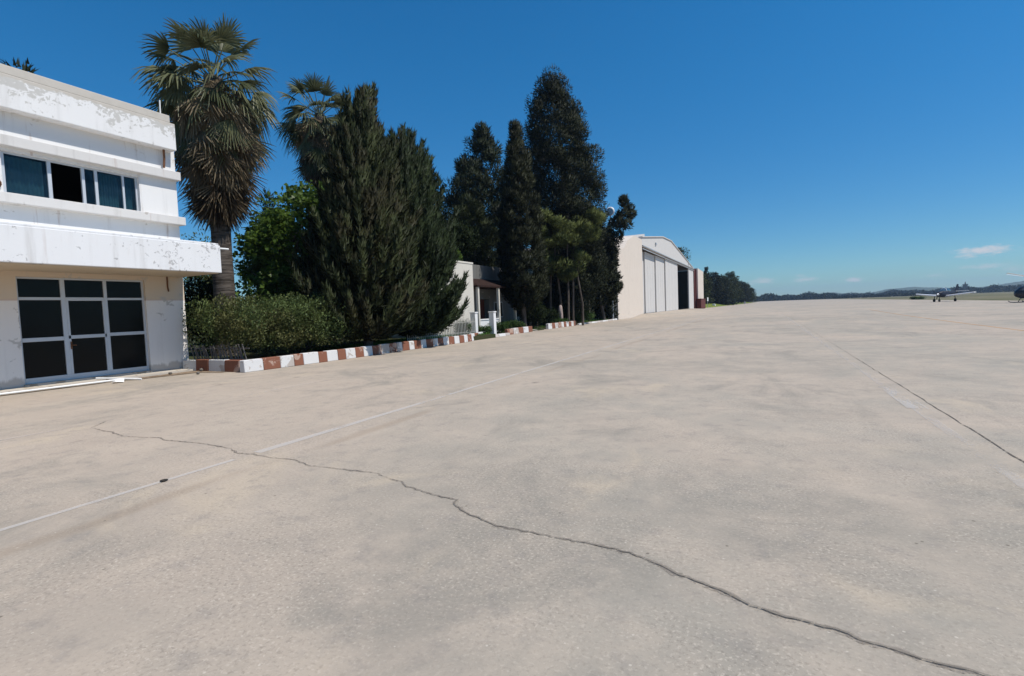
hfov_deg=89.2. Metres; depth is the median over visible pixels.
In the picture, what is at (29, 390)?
pole
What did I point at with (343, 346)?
grass
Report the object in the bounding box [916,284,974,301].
aircraft
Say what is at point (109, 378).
pole
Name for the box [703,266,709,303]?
cypress tree
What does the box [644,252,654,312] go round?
sliding door
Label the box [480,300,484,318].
door
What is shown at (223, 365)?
kerb
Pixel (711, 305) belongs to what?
grass verge
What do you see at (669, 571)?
crumbled edge
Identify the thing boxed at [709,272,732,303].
round tree
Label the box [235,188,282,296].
tree
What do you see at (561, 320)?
shrub
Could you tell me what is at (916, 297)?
bush
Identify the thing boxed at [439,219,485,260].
leafy tree
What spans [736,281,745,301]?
round tree
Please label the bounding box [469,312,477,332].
gate post
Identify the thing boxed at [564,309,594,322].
shrub
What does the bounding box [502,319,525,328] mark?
shrub
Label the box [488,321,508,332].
shrub
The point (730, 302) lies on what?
shrub
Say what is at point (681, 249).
pine tree
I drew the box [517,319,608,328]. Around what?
garden soil
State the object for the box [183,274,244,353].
shrub
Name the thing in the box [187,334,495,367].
garden soil
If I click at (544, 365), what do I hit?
painted line
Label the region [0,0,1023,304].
sky
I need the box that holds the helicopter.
[1006,273,1023,302]
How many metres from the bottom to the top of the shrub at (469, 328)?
1.208 m
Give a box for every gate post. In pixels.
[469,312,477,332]
[488,311,496,333]
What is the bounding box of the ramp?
[633,308,718,317]
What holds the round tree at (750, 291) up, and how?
on the grass verge
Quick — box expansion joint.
[811,330,1023,461]
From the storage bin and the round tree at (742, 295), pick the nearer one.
the storage bin
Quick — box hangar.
[516,234,703,320]
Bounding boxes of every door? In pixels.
[15,277,148,384]
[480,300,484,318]
[642,252,644,312]
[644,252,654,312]
[655,256,664,311]
[664,259,677,310]
[687,269,693,308]
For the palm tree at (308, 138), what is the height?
15.503 m
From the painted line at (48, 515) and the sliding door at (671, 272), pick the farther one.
the sliding door at (671, 272)
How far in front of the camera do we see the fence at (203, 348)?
17.31 m
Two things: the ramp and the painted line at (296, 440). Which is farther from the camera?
the ramp
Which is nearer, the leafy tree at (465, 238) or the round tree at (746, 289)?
the leafy tree at (465, 238)
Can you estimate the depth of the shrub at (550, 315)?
43.11 m
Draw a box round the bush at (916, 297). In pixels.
[909,296,925,299]
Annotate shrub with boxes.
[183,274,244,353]
[452,320,471,334]
[478,325,491,333]
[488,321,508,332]
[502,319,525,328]
[517,285,558,320]
[518,301,547,328]
[538,307,560,325]
[547,300,576,319]
[547,318,569,322]
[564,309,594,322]
[709,299,737,304]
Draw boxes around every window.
[0,150,138,210]
[494,302,502,317]
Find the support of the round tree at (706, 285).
on the grass verge
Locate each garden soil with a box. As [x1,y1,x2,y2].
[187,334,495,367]
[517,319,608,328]
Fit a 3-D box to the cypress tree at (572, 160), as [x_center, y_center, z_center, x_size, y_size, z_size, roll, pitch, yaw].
[4.925,-13.336,49.423,8.698,24.283,9.021,-4,4,-30]
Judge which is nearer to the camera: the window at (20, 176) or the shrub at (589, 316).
the window at (20, 176)
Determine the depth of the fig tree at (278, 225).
22.86 m
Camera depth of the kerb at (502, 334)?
32.82 m
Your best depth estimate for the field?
196.18 m
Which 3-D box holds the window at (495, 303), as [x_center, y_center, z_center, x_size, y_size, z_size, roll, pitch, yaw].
[-1.038,-2.193,40.071,0.060,1.200,1.400,-1,3,26]
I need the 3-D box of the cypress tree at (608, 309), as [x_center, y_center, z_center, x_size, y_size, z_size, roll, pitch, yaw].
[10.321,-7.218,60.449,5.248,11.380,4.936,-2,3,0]
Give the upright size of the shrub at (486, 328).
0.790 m
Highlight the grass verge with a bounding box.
[706,302,751,307]
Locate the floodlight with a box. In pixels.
[606,207,613,318]
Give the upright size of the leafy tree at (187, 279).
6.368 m
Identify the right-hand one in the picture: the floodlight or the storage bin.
the storage bin
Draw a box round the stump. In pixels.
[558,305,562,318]
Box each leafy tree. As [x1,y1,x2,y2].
[181,229,243,339]
[439,203,487,264]
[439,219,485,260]
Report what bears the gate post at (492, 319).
on the garden soil
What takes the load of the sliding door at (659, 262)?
in the hangar
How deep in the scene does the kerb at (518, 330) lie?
35.81 m
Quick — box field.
[752,292,1023,302]
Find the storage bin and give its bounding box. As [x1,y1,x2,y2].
[697,299,705,308]
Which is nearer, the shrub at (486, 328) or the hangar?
the shrub at (486, 328)
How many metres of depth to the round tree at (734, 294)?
230.92 m
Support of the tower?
on the field
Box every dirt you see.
[0,382,103,395]
[139,371,218,378]
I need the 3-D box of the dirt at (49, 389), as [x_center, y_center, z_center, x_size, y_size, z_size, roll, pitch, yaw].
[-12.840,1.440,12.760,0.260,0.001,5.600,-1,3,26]
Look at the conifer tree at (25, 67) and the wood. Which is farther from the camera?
the wood
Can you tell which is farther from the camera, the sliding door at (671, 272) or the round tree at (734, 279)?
the round tree at (734, 279)
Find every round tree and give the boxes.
[703,273,714,303]
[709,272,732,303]
[720,276,736,300]
[723,271,742,300]
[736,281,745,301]
[738,280,751,302]
[740,283,754,302]
[743,289,757,302]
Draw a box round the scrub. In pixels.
[753,291,839,301]
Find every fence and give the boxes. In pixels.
[189,344,249,359]
[407,318,475,340]
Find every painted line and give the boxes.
[0,459,233,530]
[255,396,444,452]
[447,318,701,394]
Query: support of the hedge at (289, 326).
on the garden soil at (272, 354)
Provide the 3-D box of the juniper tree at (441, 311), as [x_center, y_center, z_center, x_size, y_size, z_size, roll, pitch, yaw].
[-4.555,-5.005,25.485,5.035,10.786,5.240,-2,3,0]
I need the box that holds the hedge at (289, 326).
[181,291,377,356]
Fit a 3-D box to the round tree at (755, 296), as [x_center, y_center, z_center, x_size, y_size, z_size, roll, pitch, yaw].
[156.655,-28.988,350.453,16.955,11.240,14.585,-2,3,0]
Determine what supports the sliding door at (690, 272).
in the hangar
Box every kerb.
[183,359,239,371]
[239,332,482,372]
[496,333,509,336]
[505,326,532,334]
[546,321,575,328]
[577,318,616,324]
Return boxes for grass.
[310,319,602,349]
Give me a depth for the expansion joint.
6.58 m
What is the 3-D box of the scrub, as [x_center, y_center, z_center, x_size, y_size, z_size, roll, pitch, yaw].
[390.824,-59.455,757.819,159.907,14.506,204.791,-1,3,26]
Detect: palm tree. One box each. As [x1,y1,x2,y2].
[131,11,280,355]
[273,72,343,340]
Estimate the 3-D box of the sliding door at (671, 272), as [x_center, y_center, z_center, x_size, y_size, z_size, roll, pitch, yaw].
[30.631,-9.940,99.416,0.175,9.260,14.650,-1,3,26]
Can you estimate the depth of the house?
36.87 m
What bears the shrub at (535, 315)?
on the garden soil
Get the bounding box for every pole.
[0,378,122,394]
[96,377,141,379]
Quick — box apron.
[0,299,1023,675]
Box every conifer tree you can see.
[0,57,39,73]
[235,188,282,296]
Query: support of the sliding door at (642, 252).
in the hangar
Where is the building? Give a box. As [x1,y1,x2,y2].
[0,63,228,389]
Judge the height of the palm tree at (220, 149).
13.650 m
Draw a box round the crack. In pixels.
[91,422,990,675]
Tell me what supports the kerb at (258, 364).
on the apron
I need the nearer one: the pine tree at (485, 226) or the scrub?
the pine tree at (485, 226)
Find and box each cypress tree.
[494,118,550,326]
[523,62,610,320]
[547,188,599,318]
[585,229,622,319]
[588,194,636,319]
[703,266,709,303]
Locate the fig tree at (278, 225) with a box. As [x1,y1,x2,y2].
[232,179,323,335]
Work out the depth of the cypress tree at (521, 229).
37.33 m
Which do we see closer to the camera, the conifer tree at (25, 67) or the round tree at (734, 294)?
the conifer tree at (25, 67)
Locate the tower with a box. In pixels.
[962,282,967,292]
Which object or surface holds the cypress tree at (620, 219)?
on the garden soil at (552, 321)
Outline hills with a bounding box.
[829,281,1023,294]
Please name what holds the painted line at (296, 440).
on the apron
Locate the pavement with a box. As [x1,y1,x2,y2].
[0,369,193,392]
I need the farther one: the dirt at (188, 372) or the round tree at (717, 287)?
the round tree at (717, 287)
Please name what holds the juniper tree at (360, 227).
on the garden soil at (272, 354)
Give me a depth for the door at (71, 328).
15.26 m
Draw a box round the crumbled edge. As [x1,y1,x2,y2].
[110,431,978,675]
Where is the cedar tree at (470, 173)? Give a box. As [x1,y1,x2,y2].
[440,120,524,315]
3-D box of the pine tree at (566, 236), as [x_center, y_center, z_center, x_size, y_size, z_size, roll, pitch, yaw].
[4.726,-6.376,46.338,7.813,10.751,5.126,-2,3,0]
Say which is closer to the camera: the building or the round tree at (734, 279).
the building
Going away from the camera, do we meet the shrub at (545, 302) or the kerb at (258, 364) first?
the kerb at (258, 364)
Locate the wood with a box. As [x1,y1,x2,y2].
[831,284,1023,298]
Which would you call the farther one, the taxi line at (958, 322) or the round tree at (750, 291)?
the round tree at (750, 291)
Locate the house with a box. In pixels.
[371,261,516,337]
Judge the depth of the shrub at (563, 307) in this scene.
48.11 m
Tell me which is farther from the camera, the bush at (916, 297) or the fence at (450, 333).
the bush at (916, 297)
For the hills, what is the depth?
2167.53 m
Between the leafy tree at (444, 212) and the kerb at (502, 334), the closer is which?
the kerb at (502, 334)
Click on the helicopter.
(1018, 292)
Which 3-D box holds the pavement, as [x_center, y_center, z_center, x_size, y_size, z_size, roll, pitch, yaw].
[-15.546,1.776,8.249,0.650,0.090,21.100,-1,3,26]
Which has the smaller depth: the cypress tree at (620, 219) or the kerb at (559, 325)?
the kerb at (559, 325)
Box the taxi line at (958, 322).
[874,310,1023,330]
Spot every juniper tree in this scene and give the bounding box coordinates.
[284,81,430,345]
[374,121,469,340]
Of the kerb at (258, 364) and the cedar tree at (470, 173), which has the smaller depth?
the kerb at (258, 364)
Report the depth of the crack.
2.94 m
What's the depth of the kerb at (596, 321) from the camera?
52.97 m
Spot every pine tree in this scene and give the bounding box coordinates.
[446,191,500,266]
[528,206,607,324]
[678,247,690,260]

